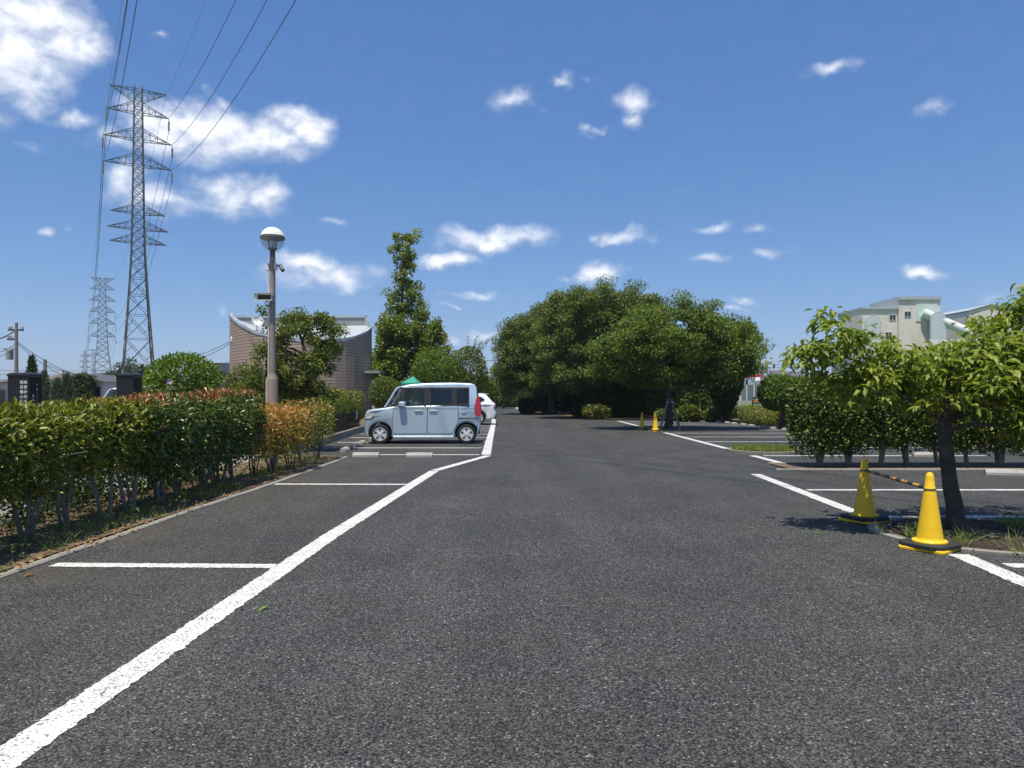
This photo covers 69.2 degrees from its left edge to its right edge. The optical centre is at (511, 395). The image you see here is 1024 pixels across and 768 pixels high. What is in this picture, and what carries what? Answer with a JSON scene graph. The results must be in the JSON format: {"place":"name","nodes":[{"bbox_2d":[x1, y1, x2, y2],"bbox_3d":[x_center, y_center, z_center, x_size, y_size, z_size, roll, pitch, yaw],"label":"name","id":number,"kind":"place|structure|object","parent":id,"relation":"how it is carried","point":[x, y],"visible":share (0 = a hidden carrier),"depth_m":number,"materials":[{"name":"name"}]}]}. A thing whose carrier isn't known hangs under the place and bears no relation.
{"place":"outdoors","nodes":[
{"label":"outdoors","id":0,"kind":"place"},
{"bbox_2d":[0,454,260,522],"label":"cemetery paving","id":1,"kind":"structure","parent":0,"point":[139,481],"depth_m":12.05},
{"bbox_2d":[6,372,48,477],"bbox_3d":[-7.978,0.525,12.185,0.948,1.790,0.870,0,0,0],"label":"gravestone","id":2,"kind":"object","parent":1,"relation":"on","point":[26,387],"visible":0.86,"depth_m":12.00,"materials":[{"name":"stone"}]},
{"bbox_2d":[0,477,103,512],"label":"grave kerb","id":3,"kind":"structure","parent":1,"relation":"on","point":[74,493],"depth_m":9.39,"materials":[{"name":"stone"}]},
{"bbox_2d":[103,373,150,478],"bbox_3d":[-6.574,0.520,12.775,0.887,1.800,0.850,0,0,0],"label":"gravestone","id":4,"kind":"object","parent":1,"relation":"on","point":[128,383],"visible":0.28,"depth_m":12.60,"materials":[{"name":"stone"}]},
{"bbox_2d":[142,351,223,396],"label":"round bush","id":5,"kind":"object","parent":1,"relation":"on","point":[199,370],"visible":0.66,"depth_m":15.62,"materials":[{"name":"green plant"}]},
{"bbox_2d":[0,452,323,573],"bbox_3d":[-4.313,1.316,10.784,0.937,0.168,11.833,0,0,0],"label":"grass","id":6,"kind":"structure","parent":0,"point":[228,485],"depth_m":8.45,"materials":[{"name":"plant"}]},
{"bbox_2d":[0,407,1023,767],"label":"car park asphalt","id":7,"kind":"object","parent":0,"point":[510,587],"visible":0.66,"depth_m":4.66,"materials":[{"name":"asphalt"}]},
{"bbox_2d":[0,454,342,570],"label":"soil bed","id":8,"kind":"object","parent":7,"relation":"on","point":[37,552],"visible":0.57,"depth_m":8.60,"materials":[{"name":"soil"}]},
{"bbox_2d":[0,480,49,532],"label":"privet shrub","id":9,"kind":"object","parent":8,"relation":"on","point":[6,516],"visible":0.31,"depth_m":7.60,"materials":[{"name":"green plant"}]},
{"bbox_2d":[0,396,56,509],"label":"photinia shrub","id":10,"kind":"object","parent":8,"relation":"on","point":[19,456],"visible":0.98,"depth_m":6.60,"materials":[{"name":"green plant"}]},
{"bbox_2d":[0,397,88,540],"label":"photinia shrub","id":11,"kind":"object","parent":8,"relation":"on","point":[43,483],"visible":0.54,"depth_m":7.09,"materials":[{"name":"green plant"}]},
{"bbox_2d":[0,460,90,522],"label":"privet shrub","id":12,"kind":"object","parent":8,"relation":"on","point":[42,513],"visible":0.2,"depth_m":8.42,"materials":[{"name":"green plant"}]},
{"bbox_2d":[19,397,117,529],"bbox_3d":[-4.641,0.739,7.730,0.985,1.452,0.943,0,0,0],"label":"photinia shrub","id":13,"kind":"object","parent":8,"relation":"on","point":[92,433],"visible":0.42,"depth_m":7.67,"materials":[{"name":"green plant"}]},
{"bbox_2d":[44,467,129,510],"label":"privet shrub","id":14,"kind":"object","parent":8,"relation":"on","point":[103,486],"visible":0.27,"depth_m":9.17,"materials":[{"name":"green plant"}]},
{"bbox_2d":[56,394,153,518],"bbox_3d":[-4.648,0.727,8.418,1.064,1.478,0.994,0,0,0],"label":"photinia shrub","id":15,"kind":"object","parent":8,"relation":"on","point":[127,441],"visible":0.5,"depth_m":8.35,"materials":[{"name":"green plant"}]},
{"bbox_2d":[85,460,151,499],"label":"privet shrub","id":16,"kind":"object","parent":8,"relation":"on","point":[130,481],"visible":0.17,"depth_m":9.90,"materials":[{"name":"green plant"}]},
{"bbox_2d":[95,392,181,510],"bbox_3d":[-4.601,0.714,8.978,1.030,1.503,0.965,0,0,0],"label":"photinia shrub","id":17,"kind":"object","parent":8,"relation":"on","point":[160,438],"visible":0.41,"depth_m":8.91,"materials":[{"name":"green plant"}]},
{"bbox_2d":[114,456,170,492],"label":"privet shrub","id":18,"kind":"object","parent":8,"relation":"on","point":[149,486],"visible":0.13,"depth_m":10.58,"materials":[{"name":"green plant"}]},
{"bbox_2d":[0,448,325,558],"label":"ground cover","id":19,"kind":"object","parent":8,"relation":"on","point":[81,521],"visible":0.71,"depth_m":8.72,"materials":[{"name":"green plant"}]},
{"bbox_2d":[126,390,205,502],"bbox_3d":[-4.635,0.696,9.664,1.208,1.539,1.045,0,0,0],"label":"photinia shrub","id":20,"kind":"object","parent":8,"relation":"on","point":[161,477],"visible":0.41,"depth_m":9.59,"materials":[{"name":"green plant"}]},
{"bbox_2d":[0,455,334,575],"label":"leaf litter","id":21,"kind":"object","parent":8,"relation":"on","point":[40,557],"visible":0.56,"depth_m":8.52,"materials":[{"name":"plant"}]},
{"bbox_2d":[144,391,222,496],"bbox_3d":[-4.562,0.701,10.203,1.025,1.538,0.978,0,0,0],"label":"photinia shrub","id":22,"kind":"object","parent":8,"relation":"on","point":[207,414],"visible":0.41,"depth_m":10.16,"materials":[{"name":"green plant"}]},
{"bbox_2d":[176,387,238,490],"bbox_3d":[-4.528,0.669,10.798,1.013,1.593,0.968,0,0,0],"label":"photinia shrub","id":23,"kind":"object","parent":8,"relation":"on","point":[223,428],"visible":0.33,"depth_m":10.75,"materials":[{"name":"green plant"}]},
{"bbox_2d":[197,387,256,485],"bbox_3d":[-4.531,0.657,11.388,1.096,1.622,0.961,0,0,0],"label":"photinia shrub","id":24,"kind":"object","parent":8,"relation":"on","point":[244,419],"visible":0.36,"depth_m":11.36,"materials":[{"name":"green plant"}]},
{"bbox_2d":[212,386,268,480],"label":"photinia shrub","id":25,"kind":"object","parent":8,"relation":"on","point":[259,419],"visible":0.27,"depth_m":11.97,"materials":[{"name":"green plant"}]},
{"bbox_2d":[239,404,282,476],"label":"photinia shrub","id":26,"kind":"object","parent":8,"relation":"on","point":[272,431],"visible":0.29,"depth_m":12.72,"materials":[{"name":"orange plant"}]},
{"bbox_2d":[254,227,284,469],"bbox_3d":[-4.521,-0.853,13.950,0.541,4.606,0.453,0,0,0],"label":"street lamp","id":27,"kind":"object","parent":8,"relation":"on","point":[272,235],"visible":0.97,"depth_m":13.90,"materials":[{"name":"grey metal"}]},
{"bbox_2d":[249,401,299,472],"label":"photinia shrub","id":28,"kind":"object","parent":8,"relation":"on","point":[290,423],"visible":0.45,"depth_m":13.29,"materials":[{"name":"orange plant"}]},
{"bbox_2d":[276,404,314,468],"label":"photinia shrub","id":29,"kind":"object","parent":8,"relation":"on","point":[306,424],"visible":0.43,"depth_m":14.10,"materials":[{"name":"orange plant"}]},
{"bbox_2d":[280,397,325,462],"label":"photinia shrub","id":30,"kind":"object","parent":8,"relation":"on","point":[304,402],"visible":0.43,"depth_m":15.28,"materials":[{"name":"orange plant"}]},
{"bbox_2d":[299,401,337,458],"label":"photinia shrub","id":31,"kind":"object","parent":8,"relation":"on","point":[329,421],"visible":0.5,"depth_m":16.16,"materials":[{"name":"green plant"}]},
{"bbox_2d":[0,456,346,577],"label":"curb","id":32,"kind":"object","parent":7,"relation":"on","point":[59,555],"visible":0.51,"depth_m":7.94,"materials":[{"name":"concrete"}]},
{"bbox_2d":[243,304,350,450],"bbox_3d":[-5.462,-0.410,18.982,2.505,3.700,2.106,0,0,0],"label":"garden tree","id":33,"kind":"object","parent":7,"relation":"on","point":[311,368],"visible":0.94,"depth_m":18.61,"materials":[{"name":"green plant"}]},
{"bbox_2d":[288,422,381,453],"bbox_3d":[-6.091,1.358,34.747,0.293,0.323,34.528,0,0,-3],"label":"soil strip","id":34,"kind":"object","parent":7,"relation":"on","point":[347,433],"visible":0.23,"depth_m":24.11,"materials":[{"name":"soil"}]},
{"bbox_2d":[244,418,364,447],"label":"soil bays","id":35,"kind":"object","parent":34,"relation":"in","point":[362,422],"depth_m":31.47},
{"bbox_2d":[222,361,279,399],"bbox_3d":[-7.271,0.222,21.041,1.850,2.436,1.830,0,0,0],"label":"garden tree","id":36,"kind":"object","parent":35,"relation":"on","point":[235,382],"visible":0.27,"depth_m":20.67,"materials":[{"name":"green plant"}]},
{"bbox_2d":[248,388,303,434],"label":"hedge shrub","id":37,"kind":"object","parent":35,"relation":"on","point":[290,393],"visible":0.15,"depth_m":19.00,"materials":[{"name":"green plant"}]},
{"bbox_2d":[330,388,348,427],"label":"hedge shrub","id":38,"kind":"object","parent":35,"relation":"on","point":[341,397],"visible":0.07,"depth_m":26.19,"materials":[{"name":"green plant"}]},
{"bbox_2d":[367,375,402,408],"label":"round bush","id":39,"kind":"object","parent":35,"relation":"on","point":[381,384],"visible":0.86,"depth_m":37.56,"materials":[{"name":"green plant"}]},
{"bbox_2d":[372,227,453,401],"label":"tulip tree","id":40,"kind":"object","parent":35,"relation":"on","point":[418,336],"visible":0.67,"depth_m":47.21,"materials":[{"name":"green plant"}]},
{"bbox_2d":[311,410,359,438],"bbox_3d":[-5.687,0.890,24.551,0.037,0.620,9.722,0,0,-4],"label":"picket fence","id":41,"kind":"object","parent":34,"relation":"on","point":[347,420],"visible":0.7,"depth_m":25.55,"materials":[{"name":"black plastic"}]},
{"bbox_2d":[352,452,379,456],"bbox_3d":[-3.360,1.367,17.100,0.600,0.103,0.150,0,0,0],"label":"wheel stop","id":42,"kind":"object","parent":7,"relation":"on","point":[366,454],"visible":1,"depth_m":17.03,"materials":[{"name":"concrete"}]},
{"bbox_2d":[365,383,480,443],"bbox_3d":[-2.644,0.521,22.404,3.423,1.790,1.790,0,0,-2],"label":"parked car","id":43,"kind":"object","parent":7,"relation":"on","point":[445,410],"visible":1,"depth_m":21.68,"materials":[{"name":"blue paint"}]},
{"bbox_2d":[409,349,461,400],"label":"round bush","id":44,"kind":"object","parent":7,"relation":"on","point":[436,362],"visible":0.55,"depth_m":43.35,"materials":[{"name":"green plant"}]},
{"bbox_2d":[445,335,489,394],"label":"round bush","id":45,"kind":"object","parent":7,"relation":"on","point":[460,360],"visible":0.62,"depth_m":44.43,"materials":[{"name":"green plant"}]},
{"bbox_2d":[479,393,496,423],"bbox_3d":[-2.930,0.638,36.318,4.355,1.555,2.100,0,0,-1],"label":"parked car","id":46,"kind":"object","parent":7,"relation":"on","point":[488,405],"visible":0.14,"depth_m":35.52,"materials":[{"name":"white paint"}]},
{"bbox_2d":[483,382,501,408],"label":"garden bush","id":47,"kind":"object","parent":7,"relation":"on","point":[497,396],"visible":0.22,"depth_m":69.52,"materials":[{"name":"green plant"}]},
{"bbox_2d":[488,362,519,407],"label":"cherry tree","id":48,"kind":"object","parent":7,"relation":"on","point":[505,391],"visible":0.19,"depth_m":79.76,"materials":[{"name":"green plant"}]},
{"bbox_2d":[582,288,776,428],"bbox_3d":[7.112,-1.470,30.941,8.378,5.959,5.829,0,0,0],"label":"cherry tree","id":49,"kind":"object","parent":7,"relation":"on","point":[640,352],"visible":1,"depth_m":29.91,"materials":[{"name":"green plant"}]},
{"bbox_2d":[676,404,702,421],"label":"clipped shrub","id":50,"kind":"object","parent":7,"relation":"on","point":[689,413],"visible":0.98,"depth_m":39.60,"materials":[{"name":"green plant"}]},
{"bbox_2d":[702,406,732,421],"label":"clipped shrub","id":51,"kind":"object","parent":7,"relation":"on","point":[710,414],"visible":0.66,"depth_m":39.12,"materials":[{"name":"green plant"}]},
{"bbox_2d":[706,377,744,422],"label":"vase shaped shrub","id":52,"kind":"object","parent":7,"relation":"on","point":[724,394],"visible":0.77,"depth_m":37.79,"materials":[{"name":"green plant"}]},
{"bbox_2d":[839,458,890,523],"bbox_3d":[3.980,1.063,8.380,0.441,0.704,0.441,0,0,-29],"label":"traffic cone","id":53,"kind":"object","parent":7,"relation":"on","point":[863,512],"visible":0.96,"depth_m":8.31,"materials":[{"name":"plastic"}]},
{"bbox_2d":[728,420,1023,455],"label":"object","id":54,"kind":"object","parent":7,"relation":"on","point":[1006,451],"visible":0.19,"depth_m":31.70,"materials":[{"name":"concrete"}]},
{"bbox_2d":[570,412,1023,450],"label":"soil bays","id":55,"kind":"object","parent":54,"relation":"in","point":[733,418],"visible":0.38,"depth_m":43.45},
{"bbox_2d":[582,403,611,419],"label":"clipped shrub","id":56,"kind":"object","parent":55,"relation":"on","point":[596,411],"visible":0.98,"depth_m":43.23,"materials":[{"name":"green plant"}]},
{"bbox_2d":[527,273,678,416],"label":"cherry tree","id":57,"kind":"object","parent":55,"relation":"on","point":[583,317],"visible":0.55,"depth_m":44.41,"materials":[{"name":"green plant"}]},
{"bbox_2d":[584,384,628,417],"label":"clipped shrub","id":58,"kind":"object","parent":55,"relation":"on","point":[612,400],"visible":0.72,"depth_m":45.04,"materials":[{"name":"green plant"}]},
{"bbox_2d":[617,386,662,417],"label":"clipped shrub","id":59,"kind":"object","parent":55,"relation":"on","point":[634,410],"visible":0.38,"depth_m":44.76,"materials":[{"name":"green plant"}]},
{"bbox_2d":[643,387,683,417],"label":"clipped shrub","id":60,"kind":"object","parent":55,"relation":"on","point":[651,404],"visible":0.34,"depth_m":43.32,"materials":[{"name":"green plant"}]},
{"bbox_2d":[671,384,710,417],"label":"clipped shrub","id":61,"kind":"object","parent":55,"relation":"on","point":[689,390],"visible":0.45,"depth_m":42.70,"materials":[{"name":"green plant"}]},
{"bbox_2d":[689,387,732,419],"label":"clipped shrub","id":62,"kind":"object","parent":55,"relation":"on","point":[701,393],"visible":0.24,"depth_m":42.29,"materials":[{"name":"green plant"}]},
{"bbox_2d":[737,405,763,423],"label":"azalea bush","id":63,"kind":"object","parent":55,"relation":"on","point":[743,416],"visible":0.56,"depth_m":36.45,"materials":[{"name":"green plant"}]},
{"bbox_2d":[748,409,776,424],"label":"azalea bush","id":64,"kind":"object","parent":55,"relation":"on","point":[757,420],"visible":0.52,"depth_m":34.99,"materials":[{"name":"green plant"}]},
{"bbox_2d":[761,411,785,426],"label":"azalea bush","id":65,"kind":"object","parent":55,"relation":"on","point":[770,420],"visible":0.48,"depth_m":33.40,"materials":[{"name":"green plant"}]},
{"bbox_2d":[768,462,1023,463],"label":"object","id":66,"kind":"object","parent":7,"relation":"on","point":[887,462],"visible":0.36,"depth_m":15.34,"materials":[{"name":"concrete"}]},
{"bbox_2d":[770,463,1023,468],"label":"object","id":67,"kind":"object","parent":7,"relation":"on","point":[897,465],"visible":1,"depth_m":14.80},
{"bbox_2d":[784,374,855,465],"bbox_3d":[6.079,0.503,14.820,1.213,1.929,1.632,0,0,0],"label":"hedge shrub","id":68,"kind":"object","parent":67,"relation":"on","point":[801,408],"visible":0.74,"depth_m":14.36,"materials":[{"name":"green plant"}]},
{"bbox_2d":[814,389,882,465],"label":"hedge shrub","id":69,"kind":"object","parent":67,"relation":"on","point":[849,452],"visible":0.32,"depth_m":14.29,"materials":[{"name":"green plant"}]},
{"bbox_2d":[854,390,916,465],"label":"hedge shrub","id":70,"kind":"object","parent":67,"relation":"on","point":[887,420],"visible":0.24,"depth_m":14.24,"materials":[{"name":"green plant"}]},
{"bbox_2d":[880,380,936,465],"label":"hedge shrub","id":71,"kind":"object","parent":67,"relation":"on","point":[920,427],"visible":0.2,"depth_m":14.35,"materials":[{"name":"green plant"}]},
{"bbox_2d":[906,409,975,465],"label":"hedge shrub","id":72,"kind":"object","parent":67,"relation":"on","point":[935,455],"visible":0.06,"depth_m":14.46,"materials":[{"name":"green plant"}]},
{"bbox_2d":[937,404,1007,465],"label":"hedge shrub","id":73,"kind":"object","parent":67,"relation":"on","point":[963,449],"visible":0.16,"depth_m":14.36,"materials":[{"name":"green plant"}]},
{"bbox_2d":[967,405,1023,465],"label":"hedge shrub","id":74,"kind":"object","parent":67,"relation":"on","point":[999,456],"visible":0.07,"depth_m":14.50,"materials":[{"name":"green plant"}]},
{"bbox_2d":[776,468,1023,470],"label":"kerb hedge","id":75,"kind":"object","parent":7,"relation":"on","point":[838,469],"visible":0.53,"depth_m":14.00,"materials":[{"name":"concrete"}]},
{"bbox_2d":[898,472,961,554],"bbox_3d":[3.860,1.063,6.860,0.441,0.704,0.441,0,0,-32],"label":"traffic cone","id":76,"kind":"object","parent":7,"relation":"on","point":[929,538],"visible":1,"depth_m":6.79,"materials":[{"name":"plastic"}]},
{"bbox_2d":[859,469,936,489],"bbox_3d":[3.920,0.855,7.620,0.112,0.051,1.637,0,0,5],"label":"cone bar","id":77,"kind":"object","parent":76,"relation":"attached to","point":[896,479],"visible":0.88,"depth_m":7.52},
{"bbox_2d":[868,516,1023,556],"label":"tree pit","id":78,"kind":"object","parent":7,"relation":"on","point":[983,545],"visible":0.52,"depth_m":7.54,"materials":[{"name":"soil"}]},
{"bbox_2d":[765,283,1023,530],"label":"cherry tree","id":79,"kind":"object","parent":78,"relation":"on","point":[980,376],"visible":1,"depth_m":7.53,"materials":[{"name":"green plant"}]},
{"bbox_2d":[866,510,1023,554],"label":"grass tufts","id":80,"kind":"object","parent":78,"relation":"on","point":[1006,521],"visible":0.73,"depth_m":7.23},
{"bbox_2d":[984,469,1023,475],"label":"wheel stop","id":81,"kind":"object","parent":7,"relation":"on","point":[1009,472],"visible":1,"depth_m":13.15,"materials":[{"name":"concrete"}]},
{"bbox_2d":[0,0,1023,384],"label":"sky","id":82,"kind":"structure","parent":0,"point":[774,161],"materials":[{"name":"blue"}]},
{"bbox_2d":[536,412,571,415],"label":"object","id":83,"kind":"object","parent":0,"point":[564,414],"depth_m":56.59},
{"bbox_2d":[518,398,536,413],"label":"clipped shrub","id":84,"kind":"object","parent":83,"relation":"on","point":[529,406],"visible":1,"depth_m":57.04,"materials":[{"name":"green plant"}]},
{"bbox_2d":[488,299,588,414],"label":"cherry tree","id":85,"kind":"object","parent":83,"relation":"on","point":[515,359],"visible":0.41,"depth_m":53.86,"materials":[{"name":"green plant"}]},
{"bbox_2d":[533,386,581,412],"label":"clipped shrub","id":86,"kind":"object","parent":83,"relation":"on","point":[541,399],"visible":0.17,"depth_m":58.34,"materials":[{"name":"green plant"}]},
{"bbox_2d":[559,386,595,413],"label":"clipped shrub","id":87,"kind":"object","parent":83,"relation":"on","point":[569,399],"visible":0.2,"depth_m":56.36,"materials":[{"name":"green plant"}]},
{"bbox_2d":[737,404,762,409],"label":"field","id":88,"kind":"structure","parent":0,"point":[746,404],"depth_m":105.17,"materials":[{"name":"green plant"}]},
{"bbox_2d":[837,296,972,366],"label":"factory","id":89,"kind":"structure","parent":88,"relation":"on","point":[916,320],"depth_m":119.60,"materials":[{"name":"white concrete"}]},
{"bbox_2d":[727,442,800,454],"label":"grass island","id":90,"kind":"structure","parent":0,"point":[774,449],"depth_m":18.15,"materials":[{"name":"plant"}]},
{"bbox_2d":[831,351,876,375],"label":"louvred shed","id":91,"kind":"structure","parent":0,"point":[833,368],"depth_m":75.44,"materials":[{"name":"metal"}]},
{"bbox_2d":[944,304,1015,339],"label":"warehouse","id":92,"kind":"structure","parent":0,"point":[960,316],"depth_m":125.60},
{"label":"bare earth","id":93,"kind":"structure","parent":0,"visible":0},
{"bbox_2d":[6,322,23,371],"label":"utility pole","id":94,"kind":"object","parent":93,"relation":"on","point":[12,355],"visible":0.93,"depth_m":41.93,"materials":[{"name":"concrete"}]},
{"bbox_2d":[0,380,51,405],"bbox_3d":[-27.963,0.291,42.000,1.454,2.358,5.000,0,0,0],"label":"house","id":95,"kind":"structure","parent":93,"relation":"on","point":[3,390],"depth_m":40.00,"materials":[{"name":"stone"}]},
{"bbox_2d":[25,354,42,396],"bbox_3d":[-16.801,-0.015,26.022,1.018,2.930,1.069,0,0,0],"label":"conifer","id":96,"kind":"object","parent":93,"relation":"on","point":[32,367],"visible":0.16,"depth_m":25.95,"materials":[{"name":"green plant"}]},
{"bbox_2d":[38,369,51,400],"bbox_3d":[-13.843,0.333,22.003,0.850,2.234,0.839,0,0,0],"label":"conifer","id":97,"kind":"object","parent":93,"relation":"on","point":[46,388],"visible":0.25,"depth_m":21.94,"materials":[{"name":"green plant"}]},
{"bbox_2d":[49,376,68,403],"bbox_3d":[-13.452,0.437,22.013,0.875,2.026,0.896,0,0,0],"label":"conifer","id":98,"kind":"object","parent":93,"relation":"on","point":[57,390],"visible":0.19,"depth_m":21.92,"materials":[{"name":"green plant"}]},
{"bbox_2d":[61,371,77,403],"bbox_3d":[-13.453,0.354,22.480,0.866,2.192,0.858,0,0,19],"label":"conifer","id":99,"kind":"object","parent":93,"relation":"on","point":[69,390],"visible":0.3,"depth_m":22.44,"materials":[{"name":"green plant"}]},
{"bbox_2d":[71,372,115,401],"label":"house","id":100,"kind":"structure","parent":93,"relation":"on","point":[86,384],"depth_m":55.53,"materials":[{"name":"stone"}]},
{"bbox_2d":[102,84,172,385],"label":"power pylon","id":101,"kind":"object","parent":93,"relation":"on","point":[132,251],"visible":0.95,"depth_m":104.66,"materials":[{"name":"metal"}]},
{"bbox_2d":[172,0,295,169],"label":"power line","id":102,"kind":"object","parent":101,"relation":"attached to","point":[246,80],"visible":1,"depth_m":58.78,"materials":[{"name":"metal"}]},
{"bbox_2d":[229,313,384,417],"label":"brown building","id":103,"kind":"structure","parent":93,"relation":"on","point":[354,369],"depth_m":41.11,"materials":[{"name":"tile"}]},
{"label":"ground","id":104,"kind":"structure","parent":0,"visible":0},
{"bbox_2d":[88,277,115,373],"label":"power pylon","id":105,"kind":"object","parent":104,"relation":"on","point":[106,323],"visible":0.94,"depth_m":243.50,"materials":[{"name":"metal"}]},
{"bbox_2d":[112,357,148,385],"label":"tree","id":106,"kind":"object","parent":104,"relation":"on","point":[130,365],"visible":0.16,"depth_m":127.99,"materials":[{"name":"green plant"}]},
{"bbox_2d":[475,376,494,415],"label":"round bush","id":107,"kind":"object","parent":104,"relation":"on","point":[490,390],"visible":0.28,"depth_m":51.73,"materials":[{"name":"green plant"}]},
{"bbox_2d":[737,374,763,400],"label":"filling station","id":108,"kind":"object","parent":104,"relation":"on","point":[748,392],"visible":0.25,"depth_m":154.00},
{"bbox_2d":[756,373,797,428],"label":"round shrub","id":109,"kind":"object","parent":104,"relation":"on","point":[768,400],"visible":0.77,"depth_m":31.08,"materials":[{"name":"green plant"}]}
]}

